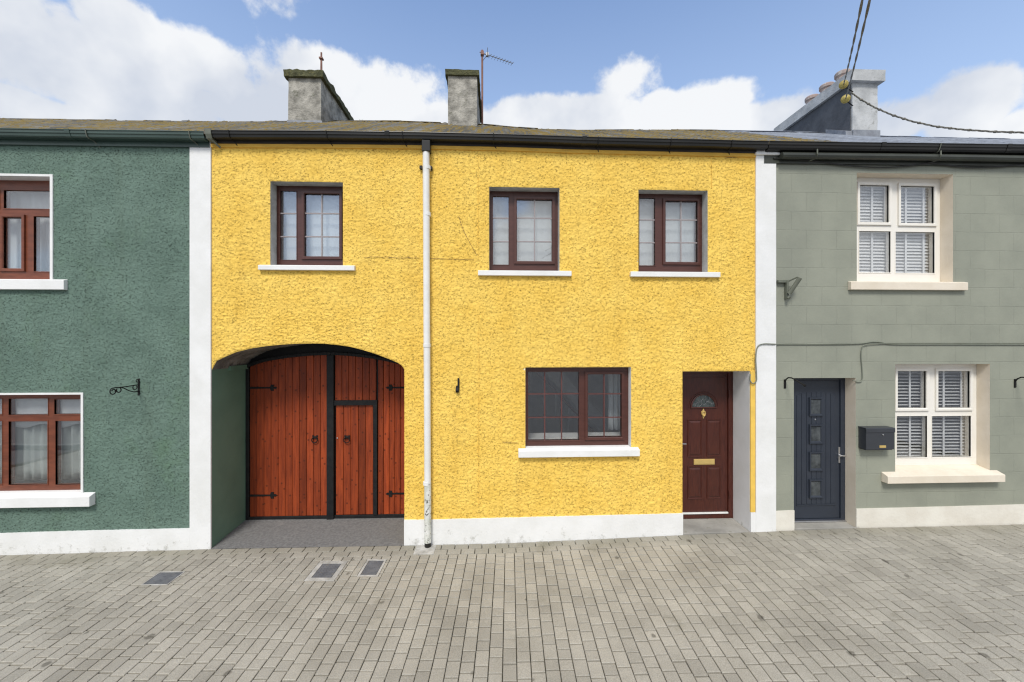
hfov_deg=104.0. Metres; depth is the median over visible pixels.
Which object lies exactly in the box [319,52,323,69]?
aerial mast
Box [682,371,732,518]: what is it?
door
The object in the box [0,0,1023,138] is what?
sky
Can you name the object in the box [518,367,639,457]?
window
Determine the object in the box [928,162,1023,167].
eaves cable
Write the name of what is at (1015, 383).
wall hook
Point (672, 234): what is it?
net curtain
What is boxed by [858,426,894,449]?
mailbox
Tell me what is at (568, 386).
staircase
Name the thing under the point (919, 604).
pavement
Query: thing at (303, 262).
window
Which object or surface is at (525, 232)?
net curtain
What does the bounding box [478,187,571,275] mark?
window
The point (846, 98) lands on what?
overhead cable
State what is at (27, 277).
window
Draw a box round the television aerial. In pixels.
[479,47,513,123]
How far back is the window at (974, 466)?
5.80 m
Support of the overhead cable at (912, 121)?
attached to the terraced house at (967, 288)
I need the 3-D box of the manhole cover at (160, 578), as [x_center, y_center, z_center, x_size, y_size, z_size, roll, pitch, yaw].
[-4.002,2.736,4.597,0.308,0.035,0.264,0,0,-2]
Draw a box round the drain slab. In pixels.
[413,545,435,554]
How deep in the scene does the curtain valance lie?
5.31 m
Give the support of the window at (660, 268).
in the terraced house at (385, 329)
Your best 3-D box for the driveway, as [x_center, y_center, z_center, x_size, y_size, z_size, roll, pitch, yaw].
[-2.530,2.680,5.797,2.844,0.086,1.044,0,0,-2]
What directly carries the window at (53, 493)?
in the terraced house at (119, 294)
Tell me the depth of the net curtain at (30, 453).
5.36 m
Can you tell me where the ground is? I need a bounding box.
[233,546,401,548]
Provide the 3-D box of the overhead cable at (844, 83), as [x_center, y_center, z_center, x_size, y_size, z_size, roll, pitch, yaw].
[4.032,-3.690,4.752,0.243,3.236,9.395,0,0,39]
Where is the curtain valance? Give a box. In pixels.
[0,399,80,427]
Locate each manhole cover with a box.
[141,571,185,585]
[304,561,347,581]
[357,559,386,577]
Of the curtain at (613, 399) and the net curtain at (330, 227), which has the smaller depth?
the net curtain at (330, 227)
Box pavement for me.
[0,524,1023,681]
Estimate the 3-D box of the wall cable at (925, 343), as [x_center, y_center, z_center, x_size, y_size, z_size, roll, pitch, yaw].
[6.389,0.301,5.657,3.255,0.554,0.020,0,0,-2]
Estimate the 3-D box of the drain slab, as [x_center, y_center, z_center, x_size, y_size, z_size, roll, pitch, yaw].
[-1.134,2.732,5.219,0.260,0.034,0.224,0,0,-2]
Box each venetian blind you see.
[859,187,928,272]
[897,371,964,455]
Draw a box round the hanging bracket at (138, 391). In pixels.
[109,378,139,395]
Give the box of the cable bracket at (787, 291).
[776,277,801,298]
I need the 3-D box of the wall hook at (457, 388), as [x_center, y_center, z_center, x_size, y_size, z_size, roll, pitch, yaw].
[-0.727,0.593,5.336,0.047,0.191,0.060,0,0,-2]
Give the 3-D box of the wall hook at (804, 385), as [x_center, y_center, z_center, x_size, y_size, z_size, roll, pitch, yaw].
[3.801,0.577,5.376,0.036,0.169,0.375,0,0,-2]
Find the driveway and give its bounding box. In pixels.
[211,518,410,548]
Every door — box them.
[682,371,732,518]
[794,378,846,522]
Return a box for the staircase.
[530,372,618,431]
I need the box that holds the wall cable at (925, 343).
[853,343,1023,381]
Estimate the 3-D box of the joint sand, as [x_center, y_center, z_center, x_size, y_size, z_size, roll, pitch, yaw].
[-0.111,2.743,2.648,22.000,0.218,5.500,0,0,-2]
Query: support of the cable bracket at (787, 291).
attached to the terraced house at (967, 288)
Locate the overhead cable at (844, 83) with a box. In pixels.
[839,0,862,91]
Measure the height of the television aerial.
2.020 m
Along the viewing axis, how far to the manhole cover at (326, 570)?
4.74 m
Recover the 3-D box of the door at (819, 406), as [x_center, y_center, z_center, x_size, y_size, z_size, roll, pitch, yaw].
[4.364,1.557,5.769,0.891,2.082,0.117,0,0,-2]
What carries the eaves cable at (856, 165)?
attached to the terraced house at (967, 288)
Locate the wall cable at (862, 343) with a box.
[749,341,1023,383]
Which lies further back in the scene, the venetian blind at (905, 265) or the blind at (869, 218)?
the blind at (869, 218)
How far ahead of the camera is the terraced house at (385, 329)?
5.45 m
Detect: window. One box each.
[0,173,67,289]
[0,392,95,507]
[258,181,355,270]
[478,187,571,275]
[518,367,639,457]
[630,190,719,277]
[848,173,967,290]
[881,364,1004,483]
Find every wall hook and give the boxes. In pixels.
[456,378,458,392]
[784,377,805,388]
[1014,377,1023,387]
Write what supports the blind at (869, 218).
hanging from the terraced house at (967, 288)
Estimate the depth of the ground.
5.40 m
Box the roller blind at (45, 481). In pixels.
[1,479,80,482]
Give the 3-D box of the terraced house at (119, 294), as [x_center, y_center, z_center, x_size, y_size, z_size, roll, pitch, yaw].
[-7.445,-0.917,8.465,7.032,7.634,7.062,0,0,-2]
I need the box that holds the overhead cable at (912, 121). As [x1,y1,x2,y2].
[851,92,1023,133]
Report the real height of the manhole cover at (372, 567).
0.036 m
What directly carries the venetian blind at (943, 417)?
attached to the terraced house at (967, 288)
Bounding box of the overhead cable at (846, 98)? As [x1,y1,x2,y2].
[841,0,870,105]
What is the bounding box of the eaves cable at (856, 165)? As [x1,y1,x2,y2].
[773,157,936,167]
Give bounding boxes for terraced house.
[0,118,303,554]
[211,69,779,547]
[671,68,1023,530]
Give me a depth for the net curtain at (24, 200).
5.43 m
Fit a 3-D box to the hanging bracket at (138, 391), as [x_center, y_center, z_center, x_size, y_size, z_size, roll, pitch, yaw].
[-4.837,0.597,4.998,0.022,0.228,0.400,0,0,-2]
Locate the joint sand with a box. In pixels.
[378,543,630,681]
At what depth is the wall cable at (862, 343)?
5.59 m
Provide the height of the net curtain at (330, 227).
1.206 m
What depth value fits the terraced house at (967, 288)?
5.67 m
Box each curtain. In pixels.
[0,424,80,480]
[10,192,49,271]
[283,193,338,259]
[493,198,550,264]
[608,374,619,429]
[639,200,694,264]
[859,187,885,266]

